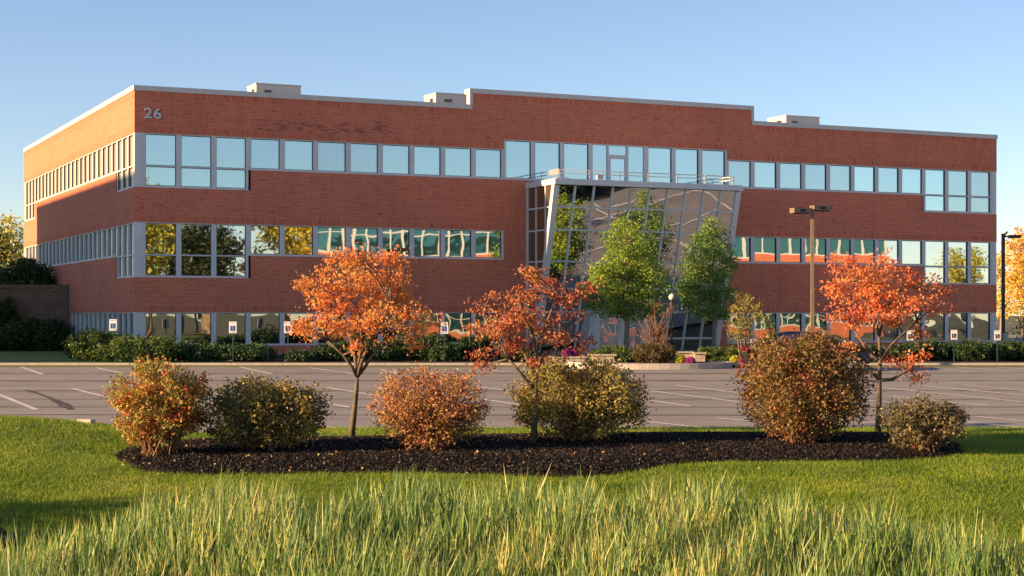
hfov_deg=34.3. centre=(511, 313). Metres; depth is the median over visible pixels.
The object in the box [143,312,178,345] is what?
window
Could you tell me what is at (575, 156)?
window
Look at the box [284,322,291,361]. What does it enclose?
parking sign
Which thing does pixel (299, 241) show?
window
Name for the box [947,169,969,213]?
window
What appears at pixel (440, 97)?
rooftop unit
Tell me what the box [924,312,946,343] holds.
window
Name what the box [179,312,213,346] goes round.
window
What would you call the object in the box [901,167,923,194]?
window
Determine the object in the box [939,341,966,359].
evergreen bush
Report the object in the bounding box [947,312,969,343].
window
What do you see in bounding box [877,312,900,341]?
window
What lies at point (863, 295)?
maple tree
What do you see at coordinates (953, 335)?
parking sign
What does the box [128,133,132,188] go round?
window
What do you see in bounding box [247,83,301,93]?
rooftop unit
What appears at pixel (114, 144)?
window
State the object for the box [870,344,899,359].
evergreen bush
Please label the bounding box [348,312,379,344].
window
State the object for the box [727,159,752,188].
window
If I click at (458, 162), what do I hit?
window
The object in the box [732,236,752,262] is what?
window
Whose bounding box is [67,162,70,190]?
window
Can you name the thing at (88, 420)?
kerb stone
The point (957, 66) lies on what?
sky
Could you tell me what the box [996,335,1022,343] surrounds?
side lot
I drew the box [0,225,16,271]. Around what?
conifer tree
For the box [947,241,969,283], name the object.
window
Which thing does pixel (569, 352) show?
flower clump
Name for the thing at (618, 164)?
balcony door
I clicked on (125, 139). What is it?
window
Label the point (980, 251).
window
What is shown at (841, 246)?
window
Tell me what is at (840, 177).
window
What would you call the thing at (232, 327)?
parking sign
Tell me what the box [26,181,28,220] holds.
window
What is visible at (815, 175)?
window
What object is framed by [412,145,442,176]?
window
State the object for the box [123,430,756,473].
fallen leaves
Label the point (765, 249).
window
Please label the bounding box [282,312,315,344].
window
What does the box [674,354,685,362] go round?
flower clump
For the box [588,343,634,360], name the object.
ground shrub
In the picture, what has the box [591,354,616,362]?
stone wall
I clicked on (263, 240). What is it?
window
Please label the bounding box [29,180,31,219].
window
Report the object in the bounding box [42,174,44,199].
window
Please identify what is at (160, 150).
window
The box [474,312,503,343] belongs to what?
window
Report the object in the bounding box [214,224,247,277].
window
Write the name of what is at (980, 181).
window
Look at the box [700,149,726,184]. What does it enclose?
window
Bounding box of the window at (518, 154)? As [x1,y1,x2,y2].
[504,139,532,180]
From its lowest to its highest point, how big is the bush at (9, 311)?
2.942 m
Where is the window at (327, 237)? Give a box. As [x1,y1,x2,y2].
[316,226,347,256]
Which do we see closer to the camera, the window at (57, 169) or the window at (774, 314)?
the window at (774, 314)
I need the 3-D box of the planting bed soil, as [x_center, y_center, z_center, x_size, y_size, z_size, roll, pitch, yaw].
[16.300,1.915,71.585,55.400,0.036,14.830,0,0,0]
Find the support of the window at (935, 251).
in the office building
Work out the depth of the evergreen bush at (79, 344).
66.14 m
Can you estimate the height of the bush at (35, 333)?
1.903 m
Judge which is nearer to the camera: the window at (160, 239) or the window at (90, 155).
the window at (160, 239)
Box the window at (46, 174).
[45,172,48,198]
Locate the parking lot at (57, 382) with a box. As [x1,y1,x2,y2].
[0,367,1023,432]
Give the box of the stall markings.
[0,367,1023,427]
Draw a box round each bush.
[0,255,55,284]
[0,296,21,349]
[0,315,74,350]
[0,317,10,348]
[60,326,123,361]
[89,329,188,361]
[167,340,227,361]
[214,340,277,361]
[281,349,318,361]
[311,340,366,360]
[361,341,404,360]
[380,332,452,360]
[427,342,468,360]
[458,335,494,360]
[494,346,539,360]
[630,341,678,362]
[849,345,877,355]
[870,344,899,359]
[883,342,925,360]
[911,339,951,360]
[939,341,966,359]
[955,338,992,360]
[983,342,1017,360]
[1001,339,1023,360]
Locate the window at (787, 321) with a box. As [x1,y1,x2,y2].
[778,312,803,331]
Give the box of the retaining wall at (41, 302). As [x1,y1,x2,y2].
[0,285,68,349]
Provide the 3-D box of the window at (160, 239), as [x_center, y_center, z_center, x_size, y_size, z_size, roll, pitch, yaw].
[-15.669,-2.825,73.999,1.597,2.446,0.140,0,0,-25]
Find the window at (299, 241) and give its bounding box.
[282,225,315,256]
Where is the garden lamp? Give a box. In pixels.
[669,294,674,347]
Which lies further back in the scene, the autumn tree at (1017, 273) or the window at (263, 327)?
the autumn tree at (1017, 273)
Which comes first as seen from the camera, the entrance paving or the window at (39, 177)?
the entrance paving
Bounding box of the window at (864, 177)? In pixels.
[853,165,876,192]
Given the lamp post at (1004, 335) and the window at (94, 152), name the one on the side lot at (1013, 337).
the lamp post at (1004, 335)
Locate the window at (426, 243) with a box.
[412,228,442,258]
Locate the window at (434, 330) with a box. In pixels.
[412,312,442,338]
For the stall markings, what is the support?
on the parking lot at (57, 382)
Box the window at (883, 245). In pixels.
[877,239,900,265]
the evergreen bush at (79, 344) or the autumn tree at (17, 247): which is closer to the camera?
the evergreen bush at (79, 344)
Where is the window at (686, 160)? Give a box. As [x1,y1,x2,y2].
[674,148,699,183]
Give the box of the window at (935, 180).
[923,168,946,212]
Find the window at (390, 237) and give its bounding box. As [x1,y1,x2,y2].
[380,228,411,257]
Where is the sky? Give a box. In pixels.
[0,0,1023,315]
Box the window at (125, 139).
[122,136,127,190]
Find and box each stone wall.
[534,356,585,362]
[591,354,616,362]
[676,351,692,357]
[693,352,705,361]
[708,361,723,362]
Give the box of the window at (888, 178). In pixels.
[877,166,900,193]
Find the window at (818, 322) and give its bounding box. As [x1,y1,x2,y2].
[804,312,827,336]
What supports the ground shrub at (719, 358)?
on the planting bed soil
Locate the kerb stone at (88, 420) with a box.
[77,419,94,423]
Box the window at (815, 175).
[804,163,827,191]
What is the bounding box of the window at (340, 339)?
[316,312,347,344]
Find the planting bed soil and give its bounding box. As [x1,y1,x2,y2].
[219,353,1023,362]
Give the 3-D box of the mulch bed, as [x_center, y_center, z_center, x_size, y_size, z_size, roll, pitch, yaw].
[0.683,2.781,28.969,14.961,1.164,5.962,0,0,0]
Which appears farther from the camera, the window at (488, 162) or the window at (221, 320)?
the window at (488, 162)
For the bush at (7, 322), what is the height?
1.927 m
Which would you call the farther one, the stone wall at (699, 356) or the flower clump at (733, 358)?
the stone wall at (699, 356)
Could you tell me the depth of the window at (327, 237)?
77.35 m
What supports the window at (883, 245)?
in the office building
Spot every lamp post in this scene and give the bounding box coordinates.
[790,205,831,366]
[998,234,1020,341]
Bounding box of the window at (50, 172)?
[49,170,51,196]
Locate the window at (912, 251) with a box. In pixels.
[901,240,923,265]
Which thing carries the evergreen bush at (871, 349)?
on the planting bed soil
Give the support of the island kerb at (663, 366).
on the parking lot at (57, 382)
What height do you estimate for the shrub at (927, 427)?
1.043 m
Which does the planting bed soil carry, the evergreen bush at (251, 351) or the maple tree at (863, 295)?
the evergreen bush at (251, 351)
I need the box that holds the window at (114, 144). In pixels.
[112,141,116,173]
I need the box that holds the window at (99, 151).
[97,148,101,178]
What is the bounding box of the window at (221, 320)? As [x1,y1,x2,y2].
[214,312,247,344]
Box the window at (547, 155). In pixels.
[533,141,561,180]
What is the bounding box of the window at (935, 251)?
[923,240,946,283]
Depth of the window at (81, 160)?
85.39 m
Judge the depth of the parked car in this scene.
60.24 m
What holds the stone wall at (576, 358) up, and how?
on the planting bed soil
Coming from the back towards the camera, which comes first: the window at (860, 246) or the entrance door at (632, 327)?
the window at (860, 246)
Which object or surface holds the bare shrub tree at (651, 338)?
on the planting bed soil
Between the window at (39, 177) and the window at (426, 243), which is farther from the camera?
the window at (39, 177)
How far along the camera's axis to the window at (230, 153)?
75.36 m
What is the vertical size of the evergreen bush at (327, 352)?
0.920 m
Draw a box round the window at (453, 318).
[443,312,473,343]
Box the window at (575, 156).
[562,142,590,178]
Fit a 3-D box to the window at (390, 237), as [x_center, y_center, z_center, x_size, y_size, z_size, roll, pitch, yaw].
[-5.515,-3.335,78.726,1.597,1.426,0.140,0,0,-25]
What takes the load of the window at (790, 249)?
in the office building
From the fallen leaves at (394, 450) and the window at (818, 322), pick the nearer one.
the fallen leaves at (394, 450)
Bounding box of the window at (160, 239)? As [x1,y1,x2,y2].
[143,222,178,277]
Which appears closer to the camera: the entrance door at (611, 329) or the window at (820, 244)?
the entrance door at (611, 329)
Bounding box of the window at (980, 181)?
[970,171,991,213]
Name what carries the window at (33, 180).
in the office building
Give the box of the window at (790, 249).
[778,237,803,263]
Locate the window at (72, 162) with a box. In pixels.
[71,160,74,188]
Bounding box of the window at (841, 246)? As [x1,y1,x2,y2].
[828,238,852,264]
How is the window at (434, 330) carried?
in the office building
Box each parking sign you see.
[109,319,116,361]
[229,322,236,361]
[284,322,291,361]
[440,322,447,361]
[907,331,912,355]
[951,330,956,361]
[994,331,1000,361]
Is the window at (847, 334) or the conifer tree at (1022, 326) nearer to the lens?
the window at (847, 334)
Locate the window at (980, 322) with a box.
[970,312,991,342]
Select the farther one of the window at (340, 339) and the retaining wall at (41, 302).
the retaining wall at (41, 302)
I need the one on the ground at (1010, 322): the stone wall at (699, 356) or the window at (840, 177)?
the stone wall at (699, 356)
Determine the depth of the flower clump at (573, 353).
64.90 m
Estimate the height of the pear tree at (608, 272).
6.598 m
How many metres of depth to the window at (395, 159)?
78.74 m
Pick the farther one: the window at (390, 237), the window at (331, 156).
the window at (390, 237)
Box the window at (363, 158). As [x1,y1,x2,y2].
[348,142,379,174]
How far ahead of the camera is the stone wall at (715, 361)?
63.55 m
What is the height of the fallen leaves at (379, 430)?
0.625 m
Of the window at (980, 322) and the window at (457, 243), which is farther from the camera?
the window at (980, 322)
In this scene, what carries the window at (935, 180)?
in the office building
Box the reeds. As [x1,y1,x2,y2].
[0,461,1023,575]
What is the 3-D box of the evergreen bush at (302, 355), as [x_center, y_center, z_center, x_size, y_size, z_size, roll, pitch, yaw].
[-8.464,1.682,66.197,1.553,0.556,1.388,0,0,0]
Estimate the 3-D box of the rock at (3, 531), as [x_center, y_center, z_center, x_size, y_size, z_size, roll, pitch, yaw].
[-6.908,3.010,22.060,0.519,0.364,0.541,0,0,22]
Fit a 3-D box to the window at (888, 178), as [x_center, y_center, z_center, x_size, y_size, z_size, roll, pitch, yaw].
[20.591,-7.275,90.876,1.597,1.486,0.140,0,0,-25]
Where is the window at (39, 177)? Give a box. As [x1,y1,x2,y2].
[38,175,41,201]
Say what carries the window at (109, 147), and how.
in the office building
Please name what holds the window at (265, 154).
in the office building
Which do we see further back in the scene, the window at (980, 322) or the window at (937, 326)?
the window at (980, 322)
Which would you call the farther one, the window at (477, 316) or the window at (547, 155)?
the window at (547, 155)
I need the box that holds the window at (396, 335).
[380,312,411,342]
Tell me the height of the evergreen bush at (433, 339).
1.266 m
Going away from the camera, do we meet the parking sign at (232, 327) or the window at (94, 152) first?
the parking sign at (232, 327)
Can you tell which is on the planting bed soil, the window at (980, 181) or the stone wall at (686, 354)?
the stone wall at (686, 354)
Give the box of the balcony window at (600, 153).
[591,144,645,181]
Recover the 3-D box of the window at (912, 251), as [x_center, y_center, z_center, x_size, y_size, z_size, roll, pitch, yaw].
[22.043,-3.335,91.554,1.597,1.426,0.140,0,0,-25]
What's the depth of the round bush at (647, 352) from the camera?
63.02 m
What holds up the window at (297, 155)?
in the office building
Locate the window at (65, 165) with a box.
[63,164,66,191]
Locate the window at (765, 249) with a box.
[753,236,777,263]
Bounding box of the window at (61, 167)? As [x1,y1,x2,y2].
[59,165,62,193]
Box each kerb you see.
[0,363,1023,364]
[568,361,731,369]
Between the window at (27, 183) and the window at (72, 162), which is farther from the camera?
the window at (27, 183)
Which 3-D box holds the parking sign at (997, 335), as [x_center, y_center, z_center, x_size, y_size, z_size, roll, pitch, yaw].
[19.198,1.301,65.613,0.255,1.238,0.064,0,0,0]
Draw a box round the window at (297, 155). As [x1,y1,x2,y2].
[282,139,315,171]
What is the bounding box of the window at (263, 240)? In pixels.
[248,224,281,255]
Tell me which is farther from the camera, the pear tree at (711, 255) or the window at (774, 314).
the window at (774, 314)
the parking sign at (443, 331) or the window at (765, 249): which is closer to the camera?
the parking sign at (443, 331)
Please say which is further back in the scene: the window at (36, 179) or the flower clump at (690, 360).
the window at (36, 179)
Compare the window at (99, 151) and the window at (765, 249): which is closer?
the window at (99, 151)
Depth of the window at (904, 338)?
91.59 m
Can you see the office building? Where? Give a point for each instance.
(200, 215)
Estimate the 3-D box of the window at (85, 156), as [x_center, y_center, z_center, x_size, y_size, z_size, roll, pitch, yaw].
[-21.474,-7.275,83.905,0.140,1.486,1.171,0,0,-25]
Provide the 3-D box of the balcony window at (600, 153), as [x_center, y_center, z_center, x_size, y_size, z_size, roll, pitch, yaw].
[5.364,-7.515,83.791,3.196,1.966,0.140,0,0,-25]
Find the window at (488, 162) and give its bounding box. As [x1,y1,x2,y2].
[474,148,503,178]
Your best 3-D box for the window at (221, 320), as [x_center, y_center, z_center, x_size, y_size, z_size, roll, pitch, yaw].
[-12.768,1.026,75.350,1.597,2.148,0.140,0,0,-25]
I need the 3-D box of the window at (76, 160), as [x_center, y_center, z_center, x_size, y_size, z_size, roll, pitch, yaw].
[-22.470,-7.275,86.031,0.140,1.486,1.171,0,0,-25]
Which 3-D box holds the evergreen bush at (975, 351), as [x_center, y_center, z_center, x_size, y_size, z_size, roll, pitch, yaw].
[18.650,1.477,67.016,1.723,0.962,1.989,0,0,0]
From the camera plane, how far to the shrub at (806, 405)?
29.05 m
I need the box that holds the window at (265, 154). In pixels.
[248,137,281,170]
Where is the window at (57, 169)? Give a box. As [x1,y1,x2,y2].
[56,167,58,194]
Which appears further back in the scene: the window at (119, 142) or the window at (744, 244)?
the window at (744, 244)
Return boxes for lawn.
[0,350,229,362]
[0,418,1023,564]
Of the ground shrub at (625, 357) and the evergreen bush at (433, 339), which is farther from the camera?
the evergreen bush at (433, 339)
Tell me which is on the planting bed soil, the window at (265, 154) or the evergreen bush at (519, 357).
the evergreen bush at (519, 357)
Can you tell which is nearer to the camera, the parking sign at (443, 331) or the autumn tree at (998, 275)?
the parking sign at (443, 331)
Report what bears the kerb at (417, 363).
on the ground at (1010, 322)
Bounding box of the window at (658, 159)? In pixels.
[646,146,673,182]
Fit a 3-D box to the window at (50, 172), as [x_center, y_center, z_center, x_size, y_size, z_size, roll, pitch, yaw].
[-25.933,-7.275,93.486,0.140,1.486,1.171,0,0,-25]
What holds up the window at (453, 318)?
in the office building
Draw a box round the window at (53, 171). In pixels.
[52,169,55,195]
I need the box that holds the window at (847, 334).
[828,312,852,342]
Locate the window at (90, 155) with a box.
[88,152,92,182]
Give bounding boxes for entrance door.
[600,316,618,348]
[624,316,642,349]
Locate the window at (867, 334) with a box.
[853,312,876,341]
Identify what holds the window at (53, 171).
in the office building
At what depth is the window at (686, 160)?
85.51 m
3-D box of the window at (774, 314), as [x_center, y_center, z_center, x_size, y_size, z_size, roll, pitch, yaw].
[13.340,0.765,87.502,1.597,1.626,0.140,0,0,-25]
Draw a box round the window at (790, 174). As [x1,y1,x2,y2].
[778,162,803,190]
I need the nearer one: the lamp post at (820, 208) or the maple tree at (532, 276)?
the maple tree at (532, 276)
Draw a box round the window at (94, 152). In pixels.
[93,150,96,180]
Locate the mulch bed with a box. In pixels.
[117,430,959,478]
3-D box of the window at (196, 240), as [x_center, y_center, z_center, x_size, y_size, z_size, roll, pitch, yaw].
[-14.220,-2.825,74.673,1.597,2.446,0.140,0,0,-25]
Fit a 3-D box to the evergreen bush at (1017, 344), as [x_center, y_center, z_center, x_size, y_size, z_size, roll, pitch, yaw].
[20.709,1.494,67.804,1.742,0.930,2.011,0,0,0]
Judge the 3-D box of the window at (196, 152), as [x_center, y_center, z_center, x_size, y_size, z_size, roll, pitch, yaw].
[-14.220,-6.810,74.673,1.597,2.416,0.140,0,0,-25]
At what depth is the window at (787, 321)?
88.21 m
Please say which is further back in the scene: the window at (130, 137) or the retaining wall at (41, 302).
the retaining wall at (41, 302)
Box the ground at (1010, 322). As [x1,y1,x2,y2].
[0,316,1023,366]
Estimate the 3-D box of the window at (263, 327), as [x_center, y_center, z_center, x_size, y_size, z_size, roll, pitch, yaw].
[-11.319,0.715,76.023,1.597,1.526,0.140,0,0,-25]
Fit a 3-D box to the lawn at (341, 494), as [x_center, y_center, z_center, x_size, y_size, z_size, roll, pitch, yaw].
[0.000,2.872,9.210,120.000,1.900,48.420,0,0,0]
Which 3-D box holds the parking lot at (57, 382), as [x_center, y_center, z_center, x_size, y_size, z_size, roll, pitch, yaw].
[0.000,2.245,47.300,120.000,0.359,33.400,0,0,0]
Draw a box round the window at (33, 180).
[32,178,34,218]
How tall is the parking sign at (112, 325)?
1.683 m
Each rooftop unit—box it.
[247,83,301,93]
[423,92,466,103]
[767,115,819,123]
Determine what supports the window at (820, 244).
in the office building
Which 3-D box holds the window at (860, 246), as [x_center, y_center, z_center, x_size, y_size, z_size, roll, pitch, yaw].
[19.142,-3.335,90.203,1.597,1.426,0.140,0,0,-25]
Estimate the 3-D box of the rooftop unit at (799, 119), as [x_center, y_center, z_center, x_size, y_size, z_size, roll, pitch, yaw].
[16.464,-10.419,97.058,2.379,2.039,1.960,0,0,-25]
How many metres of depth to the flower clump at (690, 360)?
62.58 m
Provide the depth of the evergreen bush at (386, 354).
66.66 m
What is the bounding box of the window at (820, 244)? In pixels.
[804,237,827,263]
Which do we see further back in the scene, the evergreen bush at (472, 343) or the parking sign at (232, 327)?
the evergreen bush at (472, 343)
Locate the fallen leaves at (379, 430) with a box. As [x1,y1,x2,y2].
[13,421,1005,480]
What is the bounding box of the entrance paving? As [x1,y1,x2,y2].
[543,350,696,357]
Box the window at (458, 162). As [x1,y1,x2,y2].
[443,146,473,177]
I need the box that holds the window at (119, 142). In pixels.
[117,138,121,191]
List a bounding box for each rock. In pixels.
[0,527,7,534]
[0,534,19,550]
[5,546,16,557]
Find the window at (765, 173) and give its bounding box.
[753,161,777,189]
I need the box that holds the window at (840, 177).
[828,164,852,192]
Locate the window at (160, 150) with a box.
[143,133,178,187]
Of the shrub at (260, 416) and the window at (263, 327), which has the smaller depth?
the shrub at (260, 416)
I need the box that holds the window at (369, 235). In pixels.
[348,227,379,257]
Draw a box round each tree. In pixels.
[0,210,23,267]
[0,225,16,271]
[280,242,449,435]
[458,264,606,442]
[573,213,676,350]
[631,299,677,344]
[670,216,744,347]
[723,292,767,356]
[759,311,777,337]
[810,247,961,431]
[996,225,1023,334]
[996,248,1021,330]
[1007,310,1023,342]
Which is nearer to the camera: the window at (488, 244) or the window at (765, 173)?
the window at (488, 244)
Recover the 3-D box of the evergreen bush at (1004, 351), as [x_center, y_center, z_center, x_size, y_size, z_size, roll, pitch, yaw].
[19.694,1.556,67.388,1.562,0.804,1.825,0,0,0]
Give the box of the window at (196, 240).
[179,223,213,277]
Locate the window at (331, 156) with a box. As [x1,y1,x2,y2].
[316,140,347,173]
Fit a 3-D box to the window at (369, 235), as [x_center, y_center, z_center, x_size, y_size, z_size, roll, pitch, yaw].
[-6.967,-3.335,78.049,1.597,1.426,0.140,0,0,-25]
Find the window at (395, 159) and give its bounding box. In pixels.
[380,143,411,175]
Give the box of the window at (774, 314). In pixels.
[753,312,777,341]
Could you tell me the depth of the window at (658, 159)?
84.85 m
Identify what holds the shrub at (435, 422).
on the mulch bed
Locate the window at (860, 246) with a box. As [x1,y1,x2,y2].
[853,239,876,264]
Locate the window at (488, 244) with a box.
[474,230,503,259]
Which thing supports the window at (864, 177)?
in the office building
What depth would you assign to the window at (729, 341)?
86.76 m
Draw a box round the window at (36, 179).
[35,177,37,202]
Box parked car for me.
[740,331,874,369]
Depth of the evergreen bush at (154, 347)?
65.24 m
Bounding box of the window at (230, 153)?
[214,136,247,189]
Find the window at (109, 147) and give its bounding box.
[107,143,111,175]
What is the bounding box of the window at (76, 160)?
[75,158,78,187]
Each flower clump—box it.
[561,348,570,356]
[571,349,579,355]
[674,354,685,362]
[685,357,695,362]
[729,355,739,362]
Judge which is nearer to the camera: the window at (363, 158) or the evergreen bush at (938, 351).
the evergreen bush at (938, 351)
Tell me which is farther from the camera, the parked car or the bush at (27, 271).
the bush at (27, 271)
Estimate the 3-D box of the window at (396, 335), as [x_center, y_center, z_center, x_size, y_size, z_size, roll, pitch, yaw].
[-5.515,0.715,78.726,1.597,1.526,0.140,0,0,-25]
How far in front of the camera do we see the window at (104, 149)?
80.04 m
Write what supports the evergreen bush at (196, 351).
on the building lawn at (28, 356)
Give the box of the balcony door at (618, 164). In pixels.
[609,156,626,180]
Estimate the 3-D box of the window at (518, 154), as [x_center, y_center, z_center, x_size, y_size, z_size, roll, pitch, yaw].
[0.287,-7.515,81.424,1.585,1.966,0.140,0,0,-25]
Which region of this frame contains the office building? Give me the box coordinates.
[24,85,997,354]
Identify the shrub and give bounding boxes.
[100,354,216,456]
[196,369,335,450]
[366,360,498,450]
[501,351,656,441]
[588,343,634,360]
[614,352,635,362]
[697,345,740,359]
[709,355,739,361]
[726,326,880,443]
[872,391,970,451]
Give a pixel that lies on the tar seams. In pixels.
(63, 404)
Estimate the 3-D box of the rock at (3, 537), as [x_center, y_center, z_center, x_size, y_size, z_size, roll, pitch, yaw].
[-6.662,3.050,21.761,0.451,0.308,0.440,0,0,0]
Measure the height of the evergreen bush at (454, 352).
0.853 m
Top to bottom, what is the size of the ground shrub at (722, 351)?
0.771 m
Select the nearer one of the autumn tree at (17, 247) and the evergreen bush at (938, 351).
the evergreen bush at (938, 351)
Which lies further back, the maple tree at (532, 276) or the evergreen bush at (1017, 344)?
the evergreen bush at (1017, 344)
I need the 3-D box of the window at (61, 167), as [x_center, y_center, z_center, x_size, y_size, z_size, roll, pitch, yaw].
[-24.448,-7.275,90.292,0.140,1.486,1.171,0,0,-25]
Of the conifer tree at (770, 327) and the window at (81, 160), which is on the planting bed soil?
the conifer tree at (770, 327)
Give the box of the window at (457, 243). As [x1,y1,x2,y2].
[443,229,473,258]
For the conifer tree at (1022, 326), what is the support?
on the ground at (1010, 322)
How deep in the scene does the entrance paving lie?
76.86 m
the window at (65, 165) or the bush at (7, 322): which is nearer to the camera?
the bush at (7, 322)
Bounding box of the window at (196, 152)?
[179,134,213,188]
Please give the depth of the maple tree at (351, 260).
31.02 m
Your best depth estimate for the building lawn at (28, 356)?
71.17 m
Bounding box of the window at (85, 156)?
[84,154,87,183]
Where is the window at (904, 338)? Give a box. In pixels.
[901,312,923,341]
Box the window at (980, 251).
[970,241,991,284]
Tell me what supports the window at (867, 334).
in the office building
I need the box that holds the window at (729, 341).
[727,312,752,343]
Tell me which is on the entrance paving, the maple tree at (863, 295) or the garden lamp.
the garden lamp
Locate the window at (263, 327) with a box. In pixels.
[248,312,281,345]
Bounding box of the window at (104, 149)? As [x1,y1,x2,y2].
[102,145,106,177]
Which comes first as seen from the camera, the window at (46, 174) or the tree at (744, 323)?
the tree at (744, 323)
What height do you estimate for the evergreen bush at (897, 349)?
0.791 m
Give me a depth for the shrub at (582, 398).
29.30 m
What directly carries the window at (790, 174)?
in the office building
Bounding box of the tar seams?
[4,373,1023,414]
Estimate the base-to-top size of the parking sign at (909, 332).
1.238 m
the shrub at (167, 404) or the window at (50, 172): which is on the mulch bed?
the shrub at (167, 404)
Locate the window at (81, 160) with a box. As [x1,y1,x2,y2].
[79,156,83,185]
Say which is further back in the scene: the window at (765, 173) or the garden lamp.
the window at (765, 173)

